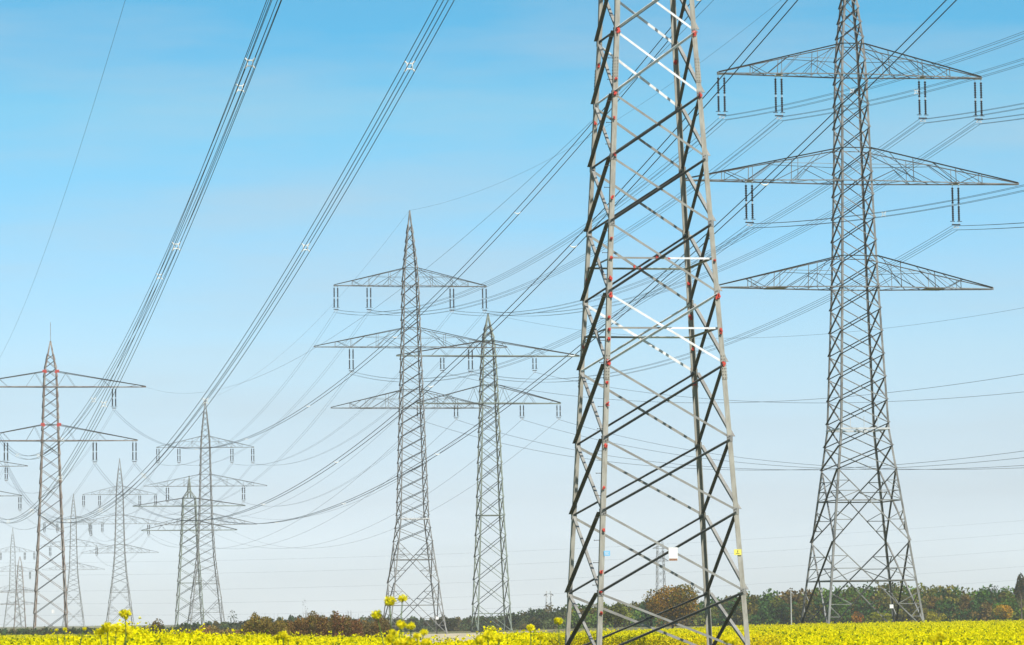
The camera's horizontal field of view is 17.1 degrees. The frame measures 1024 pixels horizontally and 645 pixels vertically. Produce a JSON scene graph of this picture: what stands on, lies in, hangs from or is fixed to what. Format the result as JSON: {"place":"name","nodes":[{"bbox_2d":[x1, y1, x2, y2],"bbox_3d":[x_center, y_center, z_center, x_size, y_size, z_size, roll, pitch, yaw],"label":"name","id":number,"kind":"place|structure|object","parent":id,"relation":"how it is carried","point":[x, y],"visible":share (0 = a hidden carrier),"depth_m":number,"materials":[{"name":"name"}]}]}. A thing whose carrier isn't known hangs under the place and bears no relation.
{"place":"outdoors","nodes":[
{"label":"outdoors","id":0,"kind":"place"},
{"bbox_2d":[0,528,38,627],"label":"lattice tower","id":1,"kind":"structure","parent":0,"point":[15,565],"depth_m":1945.37,"materials":[{"name":"grey metal"}]},
{"bbox_2d":[0,557,38,628],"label":"lattice tower","id":2,"kind":"structure","parent":0,"point":[23,589],"depth_m":1415.14,"materials":[{"name":"metal"}]},
{"bbox_2d":[0,624,811,642],"bbox_3d":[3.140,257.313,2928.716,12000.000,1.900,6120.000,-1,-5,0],"label":"ground","id":3,"kind":"structure","parent":0,"point":[439,632],"depth_m":678.12,"materials":[{"name":"green plant"}]},
{"bbox_2d":[0,461,27,510],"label":"lattice tower","id":4,"kind":"structure","parent":3,"relation":"on","point":[7,480],"depth_m":1032.48,"materials":[{"name":"grey metal"}]},
{"bbox_2d":[11,412,113,492],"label":"conductor bundle","id":5,"kind":"object","parent":4,"relation":"hanging from","point":[79,460],"visible":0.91,"depth_m":769.63,"materials":[{"name":"metal"}]},
{"bbox_2d":[55,627,86,644],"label":"mustard plant","id":6,"kind":"object","parent":3,"relation":"on","point":[65,629],"visible":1,"depth_m":33.87,"materials":[{"name":"yellow plant"}]},
{"bbox_2d":[0,322,145,628],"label":"lattice tower","id":7,"kind":"structure","parent":3,"relation":"on","point":[60,497],"depth_m":687.35,"materials":[{"name":"metal"}]},
{"bbox_2d":[1,465,94,529],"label":"conductor bundle","id":8,"kind":"object","parent":7,"relation":"hanging from","point":[54,514],"visible":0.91,"depth_m":783.56,"materials":[{"name":"metal"}]},
{"bbox_2d":[19,463,133,528],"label":"conductor bundle","id":9,"kind":"object","parent":7,"relation":"hanging from","point":[91,512],"visible":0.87,"depth_m":761.62,"materials":[{"name":"metal"}]},
{"bbox_2d":[40,494,109,627],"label":"lattice tower","id":10,"kind":"structure","parent":3,"relation":"on","point":[76,546],"depth_m":1607.19,"materials":[{"name":"grey metal"}]},
{"bbox_2d":[0,624,178,636],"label":"distant wood","id":11,"kind":"object","parent":3,"relation":"on","point":[28,631],"visible":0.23,"depth_m":642.52,"materials":[{"name":"green plant"}]},
{"bbox_2d":[94,622,132,644],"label":"mustard plant","id":12,"kind":"object","parent":3,"relation":"on","point":[107,627],"visible":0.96,"depth_m":26.88,"materials":[{"name":"yellow plant"}]},
{"bbox_2d":[74,458,166,625],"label":"lattice tower","id":13,"kind":"structure","parent":3,"relation":"on","point":[114,564],"depth_m":1290.58,"materials":[{"name":"grey metal"}]},
{"bbox_2d":[118,609,131,644],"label":"mustard plant","id":14,"kind":"object","parent":3,"relation":"on","point":[125,613],"visible":1,"depth_m":25.88,"materials":[{"name":"yellow plant"}]},
{"bbox_2d":[146,618,164,633],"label":"round bush","id":15,"kind":"object","parent":3,"relation":"on","point":[159,626],"visible":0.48,"depth_m":418.08,"materials":[{"name":"green plant"}]},
{"bbox_2d":[133,477,245,626],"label":"tension tower","id":16,"kind":"structure","parent":3,"relation":"on","point":[179,579],"depth_m":1126.15,"materials":[{"name":"grey metal"}]},
{"bbox_2d":[144,400,266,626],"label":"lattice tower","id":17,"kind":"structure","parent":3,"relation":"on","point":[199,522],"depth_m":974.74,"materials":[{"name":"grey metal"}]},
{"bbox_2d":[83,466,155,515],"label":"conductor bundle","id":18,"kind":"object","parent":17,"relation":"hanging from","point":[128,502],"visible":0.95,"depth_m":1077.38,"materials":[{"name":"metal"}]},
{"bbox_2d":[92,505,166,547],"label":"conductor bundle","id":19,"kind":"object","parent":17,"relation":"hanging from","point":[133,540],"visible":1,"depth_m":1093.32,"materials":[{"name":"metal"}]},
{"bbox_2d":[186,624,237,635],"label":"brush thicket","id":20,"kind":"object","parent":3,"relation":"on","point":[213,629],"visible":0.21,"depth_m":327.62,"materials":[{"name":"brown plant"}]},
{"bbox_2d":[227,610,237,631],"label":"young tree","id":21,"kind":"object","parent":3,"relation":"on","point":[233,621],"visible":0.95,"depth_m":328.71,"materials":[{"name":"green plant"}]},
{"bbox_2d":[238,612,292,636],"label":"brush thicket","id":22,"kind":"object","parent":3,"relation":"on","point":[256,624],"visible":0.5,"depth_m":297.11,"materials":[{"name":"brown plant"}]},
{"bbox_2d":[274,630,301,644],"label":"mustard plant","id":23,"kind":"object","parent":3,"relation":"on","point":[283,635],"visible":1,"depth_m":31.84,"materials":[{"name":"yellow plant"}]},
{"bbox_2d":[287,610,332,636],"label":"brush thicket","id":24,"kind":"object","parent":3,"relation":"on","point":[314,624],"visible":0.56,"depth_m":302.11,"materials":[{"name":"brown plant"}]},
{"bbox_2d":[324,610,364,637],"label":"brush thicket","id":25,"kind":"object","parent":3,"relation":"on","point":[338,624],"visible":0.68,"depth_m":299.10,"materials":[{"name":"brown plant"}]},
{"bbox_2d":[360,617,393,637],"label":"brush thicket","id":26,"kind":"object","parent":3,"relation":"on","point":[371,629],"visible":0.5,"depth_m":307.22,"materials":[{"name":"brown plant"}]},
{"bbox_2d":[167,604,592,632],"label":"distant wood","id":27,"kind":"object","parent":3,"relation":"on","point":[545,617],"visible":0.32,"depth_m":738.06,"materials":[{"name":"green plant"}]},
{"bbox_2d":[371,594,407,644],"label":"mustard plant","id":28,"kind":"object","parent":3,"relation":"on","point":[390,601],"visible":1,"depth_m":25.92,"materials":[{"name":"yellow plant"}]},
{"bbox_2d":[385,633,431,644],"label":"mustard plant","id":29,"kind":"object","parent":3,"relation":"on","point":[402,641],"visible":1,"depth_m":23.88,"materials":[{"name":"yellow plant"}]},
{"bbox_2d":[389,620,428,639],"bbox_3d":[-0.749,3.026,24.825,0.296,1.712,0.168,-1,-5,0],"label":"mustard plant","id":30,"kind":"object","parent":3,"relation":"on","point":[401,624],"visible":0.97,"depth_m":24.92,"materials":[{"name":"yellow plant"}]},
{"bbox_2d":[314,210,506,633],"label":"lattice tower","id":31,"kind":"structure","parent":3,"relation":"on","point":[419,348],"depth_m":614.34,"materials":[{"name":"grey metal"}]},
{"bbox_2d":[160,311,334,465],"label":"conductor bundle","id":32,"kind":"object","parent":31,"relation":"hanging from","point":[267,403],"visible":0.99,"depth_m":707.87,"materials":[{"name":"metal"}]},
{"bbox_2d":[172,377,346,506],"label":"conductor bundle","id":33,"kind":"object","parent":31,"relation":"hanging from","point":[276,460],"visible":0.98,"depth_m":718.75,"materials":[{"name":"metal"}]},
{"bbox_2d":[191,311,367,465],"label":"conductor bundle","id":34,"kind":"object","parent":31,"relation":"hanging from","point":[293,408],"visible":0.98,"depth_m":719.67,"materials":[{"name":"metal"}]},
{"bbox_2d":[216,214,406,395],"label":"overhead wire","id":35,"kind":"object","parent":31,"relation":"attached to","point":[332,304],"visible":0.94,"depth_m":743.78,"materials":[{"name":"metal"}]},
{"bbox_2d":[238,314,450,464],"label":"conductor bundle","id":36,"kind":"object","parent":31,"relation":"hanging from","point":[365,405],"visible":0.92,"depth_m":719.47,"materials":[{"name":"metal"}]},
{"bbox_2d":[247,373,471,505],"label":"conductor bundle","id":37,"kind":"object","parent":31,"relation":"hanging from","point":[383,456],"visible":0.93,"depth_m":719.96,"materials":[{"name":"metal"}]},
{"bbox_2d":[252,312,485,464],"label":"conductor bundle","id":38,"kind":"object","parent":31,"relation":"hanging from","point":[386,411],"visible":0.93,"depth_m":745.05,"materials":[{"name":"metal"}]},
{"bbox_2d":[414,0,780,209],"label":"overhead wire","id":39,"kind":"object","parent":31,"relation":"attached to","point":[609,124],"visible":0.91,"depth_m":454.45,"materials":[{"name":"metal"}]},
{"bbox_2d":[433,617,457,633],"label":"dark bush","id":40,"kind":"object","parent":3,"relation":"on","point":[450,624],"visible":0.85,"depth_m":636.88,"materials":[{"name":"green plant"}]},
{"bbox_2d":[396,314,579,631],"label":"lattice tower","id":41,"kind":"structure","parent":3,"relation":"on","point":[482,355],"depth_m":680.46,"materials":[{"name":"grey metal"}]},
{"bbox_2d":[146,423,415,548],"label":"overhead wire","id":42,"kind":"object","parent":41,"relation":"attached to","point":[315,509],"visible":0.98,"depth_m":788.42,"materials":[{"name":"metal"}]},
{"bbox_2d":[161,378,436,519],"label":"overhead wire","id":43,"kind":"object","parent":41,"relation":"attached to","point":[316,483],"visible":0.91,"depth_m":827.55,"materials":[{"name":"metal"}]},
{"bbox_2d":[169,435,439,548],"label":"overhead wire","id":44,"kind":"object","parent":41,"relation":"attached to","point":[338,514],"visible":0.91,"depth_m":820.14,"materials":[{"name":"metal"}]},
{"bbox_2d":[210,423,517,548],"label":"overhead wire","id":45,"kind":"object","parent":41,"relation":"attached to","point":[369,526],"visible":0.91,"depth_m":856.62,"materials":[{"name":"metal"}]},
{"bbox_2d":[221,372,534,519],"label":"overhead wire","id":46,"kind":"object","parent":41,"relation":"attached to","point":[394,482],"visible":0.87,"depth_m":834.24,"materials":[{"name":"metal"}]},
{"bbox_2d":[233,420,557,547],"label":"overhead wire","id":47,"kind":"object","parent":41,"relation":"attached to","point":[420,516],"visible":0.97,"depth_m":820.20,"materials":[{"name":"metal"}]},
{"bbox_2d":[427,422,1021,469],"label":"overhead wire","id":48,"kind":"object","parent":41,"relation":"attached to","point":[723,469],"visible":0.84,"depth_m":496.68,"materials":[{"name":"metal"}]},
{"bbox_2d":[443,372,1021,402],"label":"overhead wire","id":49,"kind":"object","parent":41,"relation":"attached to","point":[747,402],"visible":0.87,"depth_m":520.19,"materials":[{"name":"metal"}]},
{"bbox_2d":[462,421,1023,469],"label":"overhead wire","id":50,"kind":"object","parent":41,"relation":"attached to","point":[745,468],"visible":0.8,"depth_m":532.06,"materials":[{"name":"metal"}]},
{"bbox_2d":[488,308,1019,337],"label":"overhead wire","id":51,"kind":"object","parent":41,"relation":"attached to","point":[800,335],"visible":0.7,"depth_m":513.86,"materials":[{"name":"metal"}]},
{"bbox_2d":[525,420,1023,469],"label":"overhead wire","id":52,"kind":"object","parent":41,"relation":"attached to","point":[809,467],"visible":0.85,"depth_m":524.37,"materials":[{"name":"metal"}]},
{"bbox_2d":[535,372,1019,402],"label":"overhead wire","id":53,"kind":"object","parent":41,"relation":"attached to","point":[791,402],"visible":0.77,"depth_m":560.39,"materials":[{"name":"metal"}]},
{"bbox_2d":[562,420,1008,469],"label":"overhead wire","id":54,"kind":"object","parent":41,"relation":"attached to","point":[808,464],"visible":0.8,"depth_m":568.08,"materials":[{"name":"metal"}]},
{"bbox_2d":[475,630,502,644],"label":"mustard plant","id":55,"kind":"object","parent":3,"relation":"on","point":[488,635],"visible":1,"depth_m":27.87,"materials":[{"name":"yellow plant"}]},
{"bbox_2d":[503,613,520,627],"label":"dark bush","id":56,"kind":"object","parent":3,"relation":"on","point":[515,619],"visible":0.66,"depth_m":696.88,"materials":[{"name":"green plant"}]},
{"bbox_2d":[0,616,1023,644],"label":"crop","id":57,"kind":"object","parent":3,"relation":"on","point":[993,632],"depth_m":111.41,"materials":[{"name":"yellow plant"}]},
{"bbox_2d":[526,624,544,644],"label":"mustard plant","id":58,"kind":"object","parent":3,"relation":"on","point":[531,628],"visible":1,"depth_m":29.88,"materials":[{"name":"yellow plant"}]},
{"bbox_2d":[528,619,543,629],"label":"dark bush","id":59,"kind":"object","parent":3,"relation":"on","point":[536,624],"visible":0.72,"depth_m":636.75,"materials":[{"name":"green plant"}]},
{"bbox_2d":[544,591,553,611],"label":"lattice tower","id":60,"kind":"structure","parent":3,"relation":"on","point":[550,603],"depth_m":876.79,"materials":[{"name":"metal"}]},
{"bbox_2d":[554,617,562,644],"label":"mustard plant","id":61,"kind":"object","parent":3,"relation":"on","point":[559,621],"visible":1,"depth_m":29.87,"materials":[{"name":"yellow plant"}]},
{"bbox_2d":[603,606,625,629],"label":"tree","id":62,"kind":"object","parent":3,"relation":"on","point":[609,617],"visible":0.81,"depth_m":497.75,"materials":[{"name":"green plant"}]},
{"bbox_2d":[641,594,659,625],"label":"tree","id":63,"kind":"object","parent":3,"relation":"on","point":[646,609],"visible":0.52,"depth_m":522.81,"materials":[{"name":"green plant"}]},
{"bbox_2d":[564,0,749,644],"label":"lattice tower","id":64,"kind":"structure","parent":3,"relation":"on","point":[691,306],"depth_m":156.09,"materials":[{"name":"metal"}]},
{"bbox_2d":[0,2,124,356],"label":"overhead wire","id":65,"kind":"object","parent":64,"relation":"attached to","point":[75,161],"visible":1,"depth_m":272.58,"materials":[{"name":"metal"}]},
{"bbox_2d":[0,0,280,458],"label":"conductor bundle","id":66,"kind":"object","parent":64,"relation":"hanging from","point":[92,401],"visible":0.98,"depth_m":256.29,"materials":[{"name":"metal"}]},
{"bbox_2d":[0,0,281,522],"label":"conductor bundle","id":67,"kind":"object","parent":64,"relation":"hanging from","point":[245,67],"visible":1,"depth_m":205.49,"materials":[{"name":"metal"}]},
{"bbox_2d":[5,0,454,522],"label":"conductor bundle","id":68,"kind":"object","parent":64,"relation":"hanging from","point":[206,399],"visible":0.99,"depth_m":210.57,"materials":[{"name":"metal"}]},
{"bbox_2d":[113,0,700,449],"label":"conductor bundle","id":69,"kind":"object","parent":64,"relation":"hanging from","point":[453,276],"visible":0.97,"depth_m":277.92,"materials":[{"name":"metal"}]},
{"bbox_2d":[150,10,703,392],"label":"overhead wire","id":70,"kind":"object","parent":64,"relation":"attached to","point":[498,207],"visible":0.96,"depth_m":300.74,"materials":[{"name":"metal"}]},
{"bbox_2d":[96,0,797,520],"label":"conductor bundle","id":71,"kind":"object","parent":64,"relation":"hanging from","point":[522,294],"visible":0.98,"depth_m":227.22,"materials":[{"name":"metal"}]},
{"bbox_2d":[136,0,956,523],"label":"conductor bundle","id":72,"kind":"object","parent":64,"relation":"hanging from","point":[672,264],"visible":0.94,"depth_m":212.66,"materials":[{"name":"metal"}]},
{"bbox_2d":[653,541,667,591],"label":"lattice tower","id":73,"kind":"structure","parent":3,"relation":"on","point":[663,576],"depth_m":947.38,"materials":[{"name":"grey metal"}]},
{"bbox_2d":[642,583,699,628],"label":"round tree","id":74,"kind":"object","parent":3,"relation":"on","point":[677,596],"visible":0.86,"depth_m":516.80,"materials":[{"name":"brown plant"}]},
{"bbox_2d":[721,634,736,644],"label":"mustard plant","id":75,"kind":"object","parent":3,"relation":"on","point":[727,639],"visible":1,"depth_m":23.88,"materials":[{"name":"yellow plant"}]},
{"bbox_2d":[789,587,792,623],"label":"pole","id":76,"kind":"object","parent":3,"relation":"on","point":[790,589],"visible":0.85,"depth_m":418.51,"materials":[{"name":"metal"}]},
{"bbox_2d":[559,581,1023,628],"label":"wood","id":77,"kind":"object","parent":3,"relation":"on","point":[961,605],"visible":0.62,"depth_m":671.39,"materials":[{"name":"green plant"}]},
{"bbox_2d":[686,0,1018,624],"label":"lattice tower","id":78,"kind":"structure","parent":3,"relation":"on","point":[781,74],"depth_m":351.05,"materials":[{"name":"grey metal"}]},
{"bbox_2d":[338,116,725,314],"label":"conductor bundle","id":79,"kind":"object","parent":78,"relation":"hanging from","point":[557,242],"visible":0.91,"depth_m":431.81,"materials":[{"name":"metal"}]},
{"bbox_2d":[350,226,753,381],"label":"conductor bundle","id":80,"kind":"object","parent":78,"relation":"hanging from","point":[574,333],"visible":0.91,"depth_m":437.23,"materials":[{"name":"metal"}]},
{"bbox_2d":[370,117,782,315],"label":"conductor bundle","id":81,"kind":"object","parent":78,"relation":"hanging from","point":[603,243],"visible":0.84,"depth_m":428.75,"materials":[{"name":"metal"}]},
{"bbox_2d":[451,119,923,315],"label":"conductor bundle","id":82,"kind":"object","parent":78,"relation":"hanging from","point":[724,242],"visible":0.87,"depth_m":422.73,"materials":[{"name":"metal"}]},
{"bbox_2d":[470,226,956,381],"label":"conductor bundle","id":83,"kind":"object","parent":78,"relation":"hanging from","point":[762,325],"visible":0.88,"depth_m":421.16,"materials":[{"name":"metal"}]},
{"bbox_2d":[484,120,978,315],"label":"conductor bundle","id":84,"kind":"object","parent":78,"relation":"hanging from","point":[790,232],"visible":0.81,"depth_m":419.33,"materials":[{"name":"metal"}]},
{"bbox_2d":[724,31,1023,119],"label":"conductor bundle","id":85,"kind":"object","parent":78,"relation":"hanging from","point":[878,80],"visible":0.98,"depth_m":296.10,"materials":[{"name":"metal"}]},
{"bbox_2d":[751,185,1023,227],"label":"conductor bundle","id":86,"kind":"object","parent":78,"relation":"hanging from","point":[894,210],"visible":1,"depth_m":302.04,"materials":[{"name":"metal"}]},
{"bbox_2d":[781,58,1023,120],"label":"conductor bundle","id":87,"kind":"object","parent":78,"relation":"hanging from","point":[907,92],"visible":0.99,"depth_m":306.61,"materials":[{"name":"metal"}]},
{"bbox_2d":[924,103,1023,123],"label":"conductor bundle","id":88,"kind":"object","parent":78,"relation":"hanging from","point":[974,112],"visible":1,"depth_m":336.92,"materials":[{"name":"metal"}]},
{"bbox_2d":[961,222,1023,229],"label":"conductor bundle","id":89,"kind":"object","parent":78,"relation":"hanging from","point":[990,224],"visible":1,"depth_m":340.96,"materials":[{"name":"metal"}]},
{"bbox_2d":[980,114,1023,123],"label":"conductor bundle","id":90,"kind":"object","parent":78,"relation":"hanging from","point":[1001,117],"visible":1,"depth_m":347.33,"materials":[{"name":"metal"}]},
{"bbox_2d":[851,611,863,622],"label":"autumn bush","id":91,"kind":"object","parent":3,"relation":"on","point":[855,618],"visible":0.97,"depth_m":557.54,"materials":[{"name":"brown plant"}]},
{"bbox_2d":[866,612,891,622],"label":"autumn bush","id":92,"kind":"object","parent":3,"relation":"on","point":[875,616],"visible":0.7,"depth_m":557.47,"materials":[{"name":"green plant"}]},
{"bbox_2d":[925,611,946,621],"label":"autumn bush","id":93,"kind":"object","parent":3,"relation":"on","point":[933,617],"visible":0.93,"depth_m":596.91,"materials":[{"name":"green plant"}]},
{"bbox_2d":[929,629,947,644],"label":"mustard plant","id":94,"kind":"object","parent":3,"relation":"on","point":[941,635],"visible":1,"depth_m":21.88,"materials":[{"name":"yellow plant"}]},
{"bbox_2d":[993,604,1012,620],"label":"autumn bush","id":95,"kind":"object","parent":3,"relation":"on","point":[1005,611],"visible":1,"depth_m":636.93,"materials":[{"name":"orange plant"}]},
{"bbox_2d":[1014,573,1023,620],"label":"tall tree","id":96,"kind":"object","parent":3,"relation":"on","point":[1019,586],"visible":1,"depth_m":637.87,"materials":[{"name":"green plant"}]},
{"bbox_2d":[316,630,552,642],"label":"dirt track","id":97,"kind":"structure","parent":0,"point":[454,635],"depth_m":529.15,"materials":[{"name":"beige soil"}]},
{"bbox_2d":[0,0,1023,626],"label":"sky","id":98,"kind":"structure","parent":0,"point":[501,87],"materials":[{"name":"blue"}]},
{"bbox_2d":[66,520,1021,562],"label":"overhead wire","id":99,"kind":"object","parent":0,"point":[509,551],"visible":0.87,"depth_m":855.13,"materials":[{"name":"metal"}]},
{"bbox_2d":[128,550,1014,590],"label":"overhead wire","id":100,"kind":"object","parent":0,"point":[537,579],"visible":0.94,"depth_m":882.57,"materials":[{"name":"metal"}]},
{"bbox_2d":[121,566,1021,603],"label":"overhead wire","id":101,"kind":"object","parent":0,"point":[504,595],"visible":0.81,"depth_m":897.74,"materials":[{"name":"metal"}]},
{"bbox_2d":[126,533,1021,574],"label":"overhead wire","id":102,"kind":"object","parent":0,"point":[552,562],"visible":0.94,"depth_m":868.84,"materials":[{"name":"metal"}]},
{"bbox_2d":[219,580,1010,614],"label":"overhead wire","id":103,"kind":"object","parent":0,"point":[516,607],"visible":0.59,"depth_m":912.04,"materials":[{"name":"metal"}]}
]}

